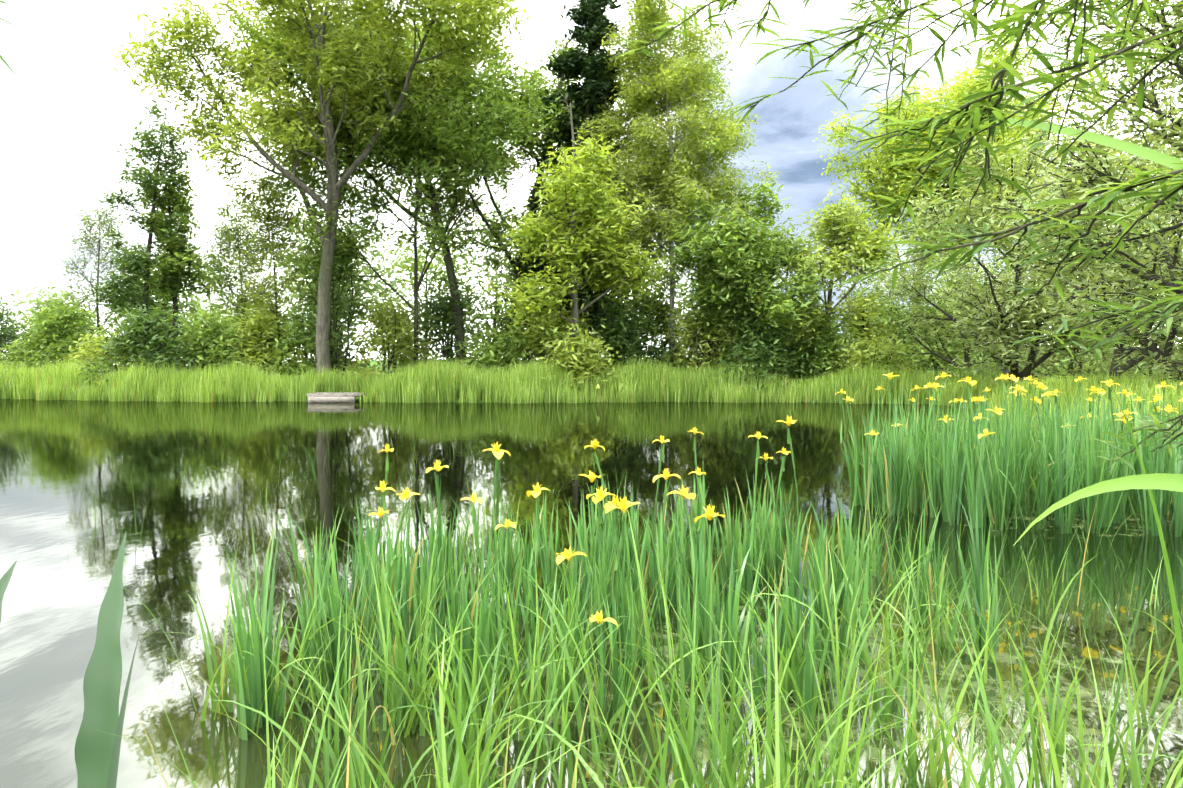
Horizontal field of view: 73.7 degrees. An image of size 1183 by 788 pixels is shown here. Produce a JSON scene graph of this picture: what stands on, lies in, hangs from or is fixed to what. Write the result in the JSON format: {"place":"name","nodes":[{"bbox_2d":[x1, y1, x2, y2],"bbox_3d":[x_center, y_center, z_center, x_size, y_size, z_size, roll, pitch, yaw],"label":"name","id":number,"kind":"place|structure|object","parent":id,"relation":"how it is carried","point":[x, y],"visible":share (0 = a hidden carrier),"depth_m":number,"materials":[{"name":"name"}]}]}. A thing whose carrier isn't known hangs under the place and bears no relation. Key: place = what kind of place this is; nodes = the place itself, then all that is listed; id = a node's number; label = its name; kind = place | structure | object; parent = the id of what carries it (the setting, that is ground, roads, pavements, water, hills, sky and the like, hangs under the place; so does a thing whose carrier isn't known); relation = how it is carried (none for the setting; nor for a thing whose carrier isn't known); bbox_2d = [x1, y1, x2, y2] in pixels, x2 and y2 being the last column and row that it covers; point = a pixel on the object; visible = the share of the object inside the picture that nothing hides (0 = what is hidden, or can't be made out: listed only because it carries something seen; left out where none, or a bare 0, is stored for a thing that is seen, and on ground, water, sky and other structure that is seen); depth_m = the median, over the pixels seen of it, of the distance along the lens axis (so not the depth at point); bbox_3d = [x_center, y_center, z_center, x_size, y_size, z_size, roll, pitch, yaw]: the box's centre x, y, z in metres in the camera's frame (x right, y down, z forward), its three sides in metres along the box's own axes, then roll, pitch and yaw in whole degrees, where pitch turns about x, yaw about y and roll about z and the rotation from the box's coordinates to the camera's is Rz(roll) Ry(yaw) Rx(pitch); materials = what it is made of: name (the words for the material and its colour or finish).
{"place":"outdoors","nodes":[
{"label":"outdoors","id":0,"kind":"place"},
{"bbox_2d":[0,350,1177,403],"bbox_3d":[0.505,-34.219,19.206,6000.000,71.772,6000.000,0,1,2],"label":"ground","id":1,"kind":"structure","parent":0,"point":[358,398],"depth_m":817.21,"materials":[{"name":"green plant"}]},
{"bbox_2d":[0,296,57,373],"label":"bush","id":2,"kind":"object","parent":1,"relation":"on","point":[8,332],"visible":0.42,"depth_m":61.41,"materials":[{"name":"green plant"}]},
{"bbox_2d":[10,298,104,362],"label":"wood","id":3,"kind":"object","parent":1,"relation":"on","point":[35,323],"depth_m":97.18,"materials":[{"name":"green plant"}]},
{"bbox_2d":[0,293,115,372],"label":"bush","id":4,"kind":"object","parent":1,"relation":"on","point":[50,320],"visible":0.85,"depth_m":58.06,"materials":[{"name":"green plant"}]},
{"bbox_2d":[9,281,114,357],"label":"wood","id":5,"kind":"object","parent":1,"relation":"on","point":[38,306],"visible":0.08,"depth_m":87.90,"materials":[{"name":"green plant"}]},
{"bbox_2d":[37,201,149,352],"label":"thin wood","id":6,"kind":"object","parent":1,"relation":"on","point":[89,244],"visible":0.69,"depth_m":60.40,"materials":[{"name":"green plant"}]},
{"bbox_2d":[55,323,145,372],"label":"bush","id":7,"kind":"object","parent":1,"relation":"on","point":[81,352],"visible":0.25,"depth_m":51.93,"materials":[{"name":"green plant"}]},
{"bbox_2d":[82,99,202,369],"bbox_3d":[-30.544,-10.120,54.090,6.638,19.894,7.153,0,1,-16],"label":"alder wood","id":8,"kind":"object","parent":1,"relation":"on","point":[131,262],"visible":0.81,"depth_m":53.66,"materials":[{"name":"green plant"}]},
{"bbox_2d":[73,304,222,387],"bbox_3d":[-27.068,-2.687,47.808,8.384,5.658,8.410,1,2,44],"label":"bush","id":9,"kind":"object","parent":1,"relation":"on","point":[138,325],"visible":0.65,"depth_m":47.03,"materials":[{"name":"green plant"}]},
{"bbox_2d":[94,262,212,369],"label":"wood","id":10,"kind":"object","parent":1,"relation":"on","point":[195,304],"visible":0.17,"depth_m":78.88,"materials":[{"name":"green plant"}]},
{"bbox_2d":[126,149,223,348],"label":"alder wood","id":11,"kind":"object","parent":1,"relation":"on","point":[185,207],"visible":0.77,"depth_m":55.27,"materials":[{"name":"green plant"}]},
{"bbox_2d":[178,295,235,362],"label":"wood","id":12,"kind":"object","parent":1,"relation":"on","point":[211,310],"depth_m":101.84,"materials":[{"name":"green plant"}]},
{"bbox_2d":[146,302,269,376],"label":"bush","id":13,"kind":"object","parent":1,"relation":"on","point":[206,336],"visible":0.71,"depth_m":48.85,"materials":[{"name":"green plant"}]},
{"bbox_2d":[182,187,295,336],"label":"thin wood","id":14,"kind":"object","parent":1,"relation":"on","point":[227,250],"visible":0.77,"depth_m":51.98,"materials":[{"name":"green plant"}]},
{"bbox_2d":[202,296,307,370],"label":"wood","id":15,"kind":"object","parent":1,"relation":"on","point":[233,327],"visible":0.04,"depth_m":84.05,"materials":[{"name":"green plant"}]},
{"bbox_2d":[207,293,316,375],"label":"bush","id":16,"kind":"object","parent":1,"relation":"on","point":[261,320],"visible":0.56,"depth_m":49.73,"materials":[{"name":"green plant"}]},
{"bbox_2d":[224,155,320,374],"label":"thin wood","id":17,"kind":"object","parent":1,"relation":"on","point":[271,226],"visible":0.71,"depth_m":49.59,"materials":[{"name":"green plant"}]},
{"bbox_2d":[246,294,360,379],"bbox_3d":[-18.159,-3.307,50.710,7.641,6.482,7.151,0,1,2],"label":"bush","id":18,"kind":"object","parent":1,"relation":"on","point":[305,345],"visible":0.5,"depth_m":49.45,"materials":[{"name":"green plant"}]},
{"bbox_2d":[95,0,539,374],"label":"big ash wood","id":19,"kind":"object","parent":1,"relation":"on","point":[352,66],"visible":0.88,"depth_m":43.01,"materials":[{"name":"green plant"}]},
{"bbox_2d":[260,238,379,365],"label":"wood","id":20,"kind":"object","parent":1,"relation":"on","point":[286,301],"visible":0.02,"depth_m":92.76,"materials":[{"name":"green plant"}]},
{"bbox_2d":[247,207,413,369],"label":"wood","id":21,"kind":"object","parent":1,"relation":"on","point":[364,285],"visible":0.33,"depth_m":74.88,"materials":[{"name":"green plant"}]},
{"bbox_2d":[291,235,380,374],"bbox_3d":[-15.999,-5.262,49.130,5.436,10.265,5.631,0,1,2],"label":"bush","id":22,"kind":"object","parent":1,"relation":"on","point":[338,305],"visible":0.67,"depth_m":48.62,"materials":[{"name":"green plant"}]},
{"bbox_2d":[307,392,364,402],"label":"jetty","id":23,"kind":"object","parent":1,"relation":"on","point":[333,397],"visible":0.83,"depth_m":40.54,"materials":[{"name":"grey wood"}]},
{"bbox_2d":[219,3,524,364],"bbox_3d":[-13.607,-13.746,51.236,14.887,26.987,21.151,1,2,39],"label":"tree","id":24,"kind":"object","parent":1,"relation":"on","point":[450,269],"visible":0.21,"depth_m":49.30,"materials":[{"name":"green plant"}]},
{"bbox_2d":[334,291,441,379],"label":"bush","id":25,"kind":"object","parent":1,"relation":"on","point":[385,316],"visible":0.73,"depth_m":48.36,"materials":[{"name":"green plant"}]},
{"bbox_2d":[259,70,555,364],"bbox_3d":[-10.718,-9.410,47.068,14.035,18.541,16.211,-1,2,-43],"label":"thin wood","id":26,"kind":"object","parent":1,"relation":"on","point":[414,148],"visible":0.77,"depth_m":46.52,"materials":[{"name":"green plant"}]},
{"bbox_2d":[362,228,486,358],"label":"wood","id":27,"kind":"object","parent":1,"relation":"on","point":[409,270],"visible":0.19,"depth_m":90.75,"materials":[{"name":"green plant"}]},
{"bbox_2d":[390,271,493,371],"bbox_3d":[-9.961,-4.118,51.619,7.629,8.130,7.476,1,2,35],"label":"bush","id":28,"kind":"object","parent":1,"relation":"on","point":[444,310],"visible":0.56,"depth_m":50.56,"materials":[{"name":"green plant"}]},
{"bbox_2d":[436,197,544,354],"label":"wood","id":29,"kind":"object","parent":1,"relation":"on","point":[488,275],"visible":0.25,"depth_m":90.12,"materials":[{"name":"green plant"}]},
{"bbox_2d":[445,299,554,375],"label":"bush","id":30,"kind":"object","parent":1,"relation":"on","point":[483,356],"visible":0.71,"depth_m":46.28,"materials":[{"name":"green plant"}]},
{"bbox_2d":[421,31,627,366],"bbox_3d":[-4.291,-13.159,54.498,15.138,25.448,14.976,-1,2,-33],"label":"tree","id":31,"kind":"object","parent":1,"relation":"on","point":[532,94],"visible":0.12,"depth_m":52.22,"materials":[{"name":"green plant"}]},
{"bbox_2d":[493,290,571,373],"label":"bush","id":32,"kind":"object","parent":1,"relation":"on","point":[536,340],"visible":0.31,"depth_m":46.88,"materials":[{"name":"green plant"}]},
{"bbox_2d":[486,268,587,355],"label":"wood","id":33,"kind":"object","parent":1,"relation":"on","point":[511,297],"visible":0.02,"depth_m":93.43,"materials":[{"name":"green plant"}]},
{"bbox_2d":[0,355,1109,404],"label":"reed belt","id":34,"kind":"object","parent":1,"relation":"on","point":[430,383],"visible":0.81,"depth_m":41.83,"materials":[{"name":"green plant"}]},
{"bbox_2d":[495,0,643,356],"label":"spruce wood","id":35,"kind":"object","parent":1,"relation":"on","point":[590,16],"visible":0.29,"depth_m":49.90,"materials":[{"name":"green plant"}]},
{"bbox_2d":[471,98,673,345],"bbox_3d":[-0.587,-8.090,43.601,8.903,16.372,9.261,1,2,36],"label":"tree","id":36,"kind":"object","parent":1,"relation":"on","point":[587,255],"visible":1,"depth_m":42.75,"materials":[{"name":"green plant"}]},
{"bbox_2d":[527,318,623,392],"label":"bush","id":37,"kind":"object","parent":1,"relation":"on","point":[580,357],"visible":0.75,"depth_m":42.25,"materials":[{"name":"green plant"}]},
{"bbox_2d":[0,0,1182,472],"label":"overhanging willow","id":38,"kind":"object","parent":1,"relation":"on","point":[1054,80],"depth_m":1.84,"materials":[{"name":"green plant"}]},
{"bbox_2d":[31,370,1182,429],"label":"meadow grass","id":39,"kind":"structure","parent":1,"relation":"on","point":[1068,385],"depth_m":17.43,"materials":[{"name":"green plant"}]},
{"bbox_2d":[546,288,676,382],"bbox_3d":[1.792,-3.267,47.037,8.160,6.625,7.451,1,2,37],"label":"bush","id":40,"kind":"object","parent":1,"relation":"on","point":[621,343],"visible":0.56,"depth_m":45.90,"materials":[{"name":"green plant"}]},
{"bbox_2d":[45,395,1182,787],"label":"sedge grass","id":41,"kind":"structure","parent":1,"relation":"on","point":[525,723],"depth_m":2.63,"materials":[{"name":"green plant"}]},
{"bbox_2d":[566,242,692,353],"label":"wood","id":42,"kind":"object","parent":1,"relation":"on","point":[663,253],"visible":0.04,"depth_m":78.47,"materials":[{"name":"green plant"}]},
{"bbox_2d":[607,283,699,372],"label":"bush","id":43,"kind":"object","parent":1,"relation":"on","point":[659,317],"visible":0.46,"depth_m":49.04,"materials":[{"name":"green plant"}]},
{"bbox_2d":[578,49,730,358],"bbox_3d":[3.873,-11.760,52.672,11.457,23.084,11.443,-1,1,-30],"label":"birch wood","id":44,"kind":"object","parent":1,"relation":"on","point":[658,199],"visible":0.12,"depth_m":50.05,"materials":[{"name":"green plant"}]},
{"bbox_2d":[559,0,786,366],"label":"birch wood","id":45,"kind":"object","parent":1,"relation":"on","point":[674,76],"visible":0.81,"depth_m":46.26,"materials":[{"name":"green plant"}]},
{"bbox_2d":[655,255,730,363],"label":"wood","id":46,"kind":"object","parent":1,"relation":"on","point":[680,295],"visible":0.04,"depth_m":78.58,"materials":[{"name":"green plant"}]},
{"bbox_2d":[652,293,751,374],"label":"bush","id":47,"kind":"object","parent":1,"relation":"on","point":[711,340],"visible":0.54,"depth_m":46.29,"materials":[{"name":"green plant"}]},
{"bbox_2d":[692,285,784,375],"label":"bush","id":48,"kind":"object","parent":1,"relation":"on","point":[727,342],"visible":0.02,"depth_m":51.39,"materials":[{"name":"green plant"}]},
{"bbox_2d":[647,175,831,368],"bbox_3d":[8.310,-6.320,45.892,10.274,12.711,10.892,0,1,2],"label":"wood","id":49,"kind":"object","parent":1,"relation":"on","point":[730,276],"visible":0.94,"depth_m":43.61,"materials":[{"name":"green plant"}]},
{"bbox_2d":[705,308,819,393],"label":"bush","id":50,"kind":"object","parent":1,"relation":"on","point":[760,345],"visible":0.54,"depth_m":43.23,"materials":[{"name":"green plant"}]},
{"bbox_2d":[727,290,817,380],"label":"bush","id":51,"kind":"object","parent":1,"relation":"on","point":[789,351],"visible":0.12,"depth_m":48.56,"materials":[{"name":"green plant"}]},
{"bbox_2d":[784,297,867,380],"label":"bush","id":52,"kind":"object","parent":1,"relation":"on","point":[826,348],"visible":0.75,"depth_m":44.76,"materials":[{"name":"green plant"}]},
{"bbox_2d":[757,188,911,375],"bbox_3d":[14.088,-6.011,46.913,9.840,11.798,8.975,-1,2,-39],"label":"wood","id":53,"kind":"object","parent":1,"relation":"on","point":[835,222],"visible":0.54,"depth_m":45.06,"materials":[{"name":"green plant"}]},
{"bbox_2d":[806,280,929,373],"bbox_3d":[16.896,-3.930,49.212,8.628,7.304,7.185,0,1,2],"label":"bush","id":54,"kind":"object","parent":1,"relation":"on","point":[860,330],"visible":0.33,"depth_m":48.68,"materials":[{"name":"green plant"}]},
{"bbox_2d":[813,327,931,382],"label":"bush","id":55,"kind":"object","parent":1,"relation":"on","point":[858,362],"visible":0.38,"depth_m":42.99,"materials":[{"name":"green plant"}]},
{"bbox_2d":[838,286,909,345],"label":"wood","id":56,"kind":"object","parent":1,"relation":"on","point":[864,315],"depth_m":101.56,"materials":[{"name":"green plant"}]},
{"bbox_2d":[846,289,932,372],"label":"bush","id":57,"kind":"object","parent":1,"relation":"on","point":[896,333],"visible":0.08,"depth_m":56.59,"materials":[{"name":"green plant"}]},
{"bbox_2d":[854,294,942,371],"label":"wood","id":58,"kind":"object","parent":1,"relation":"on","point":[893,324],"depth_m":99.11,"materials":[{"name":"green plant"}]},
{"bbox_2d":[897,281,987,374],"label":"bush","id":59,"kind":"object","parent":1,"relation":"on","point":[931,362],"visible":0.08,"depth_m":50.37,"materials":[{"name":"green plant"}]},
{"bbox_2d":[847,214,1071,379],"bbox_3d":[18.492,-4.484,40.467,10.270,9.621,8.210,0,1,2],"label":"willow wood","id":60,"kind":"object","parent":1,"relation":"on","point":[928,309],"visible":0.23,"depth_m":40.60,"materials":[{"name":"green plant"}]},
{"bbox_2d":[813,13,1117,369],"bbox_3d":[24.614,-12.211,53.162,18.282,23.547,22.388,0,1,2],"label":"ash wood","id":61,"kind":"object","parent":1,"relation":"on","point":[884,185],"visible":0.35,"depth_m":52.37,"materials":[{"name":"green plant"}]},
{"bbox_2d":[857,96,1149,385],"bbox_3d":[16.305,-4.979,29.980,11.139,11.061,10.777,0,1,2],"label":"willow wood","id":62,"kind":"object","parent":1,"relation":"on","point":[986,331],"visible":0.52,"depth_m":29.18,"materials":[{"name":"green plant"}]},
{"bbox_2d":[971,290,1109,373],"bbox_3d":[25.956,-3.584,45.000,8.237,7.127,7.513,1,2,34],"label":"bush","id":63,"kind":"object","parent":1,"relation":"on","point":[1043,364],"visible":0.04,"depth_m":44.58,"materials":[{"name":"green plant"}]},
{"bbox_2d":[966,0,1182,388],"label":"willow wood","id":64,"kind":"object","parent":1,"relation":"on","point":[1080,176],"visible":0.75,"depth_m":14.25,"materials":[{"name":"green plant"}]},
{"bbox_2d":[983,299,1176,382],"bbox_3d":[21.174,-2.545,35.452,7.591,5.895,7.732,0,1,2],"label":"bush","id":65,"kind":"object","parent":1,"relation":"on","point":[1054,368],"visible":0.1,"depth_m":34.45,"materials":[{"name":"green plant"}]},
{"bbox_2d":[996,94,1182,377],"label":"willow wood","id":66,"kind":"object","parent":1,"relation":"on","point":[1131,363],"visible":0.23,"depth_m":24.37,"materials":[{"name":"green plant"}]},
{"bbox_2d":[1018,52,1182,378],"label":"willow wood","id":67,"kind":"object","parent":1,"relation":"on","point":[1146,343],"visible":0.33,"depth_m":19.16,"materials":[{"name":"green plant"}]},
{"bbox_2d":[1036,226,1182,380],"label":"bush","id":68,"kind":"object","parent":1,"relation":"on","point":[1144,361],"visible":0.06,"depth_m":29.27,"materials":[{"name":"green plant"}]},
{"bbox_2d":[1076,208,1168,371],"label":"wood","id":69,"kind":"object","parent":1,"relation":"on","point":[1129,277],"depth_m":79.30,"materials":[{"name":"green plant"}]},
{"bbox_2d":[1127,317,1182,375],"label":"bush","id":70,"kind":"object","parent":1,"relation":"on","point":[1180,348],"visible":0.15,"depth_m":24.28,"materials":[{"name":"green plant"}]},
{"bbox_2d":[0,399,1182,787],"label":"pond water","id":71,"kind":"structure","parent":0,"point":[64,465],"depth_m":5.95,"materials":[{"name":"grey liquid"}]},
{"bbox_2d":[0,532,139,787],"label":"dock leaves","id":72,"kind":"object","parent":71,"relation":"in","point":[97,745],"visible":1,"depth_m":2.13,"materials":[{"name":"green plant"}]},
{"bbox_2d":[215,378,1182,741],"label":"iris leaves","id":73,"kind":"object","parent":71,"relation":"in","point":[973,474],"visible":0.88,"depth_m":4.46,"materials":[{"name":"green plant"}]},
{"bbox_2d":[874,116,1182,708],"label":"grass blades","id":74,"kind":"object","parent":71,"relation":"in","point":[1164,481],"visible":0.83,"depth_m":1.84,"materials":[{"name":"green plant"}]},
{"bbox_2d":[0,0,1182,364],"label":"sky","id":75,"kind":"structure","parent":0,"point":[65,115],"materials":[{"name":"white"}]},
{"bbox_2d":[367,380,1174,747],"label":"flower stems","id":76,"kind":"object","parent":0,"point":[615,562],"visible":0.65,"depth_m":5.04,"materials":[{"name":"green plant"}]},
{"bbox_2d":[368,371,1182,625],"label":"yellow iris flowers","id":77,"kind":"object","parent":76,"relation":"attached to","point":[601,494],"visible":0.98,"depth_m":4.80,"materials":[{"name":"yellow plant"}]}
]}

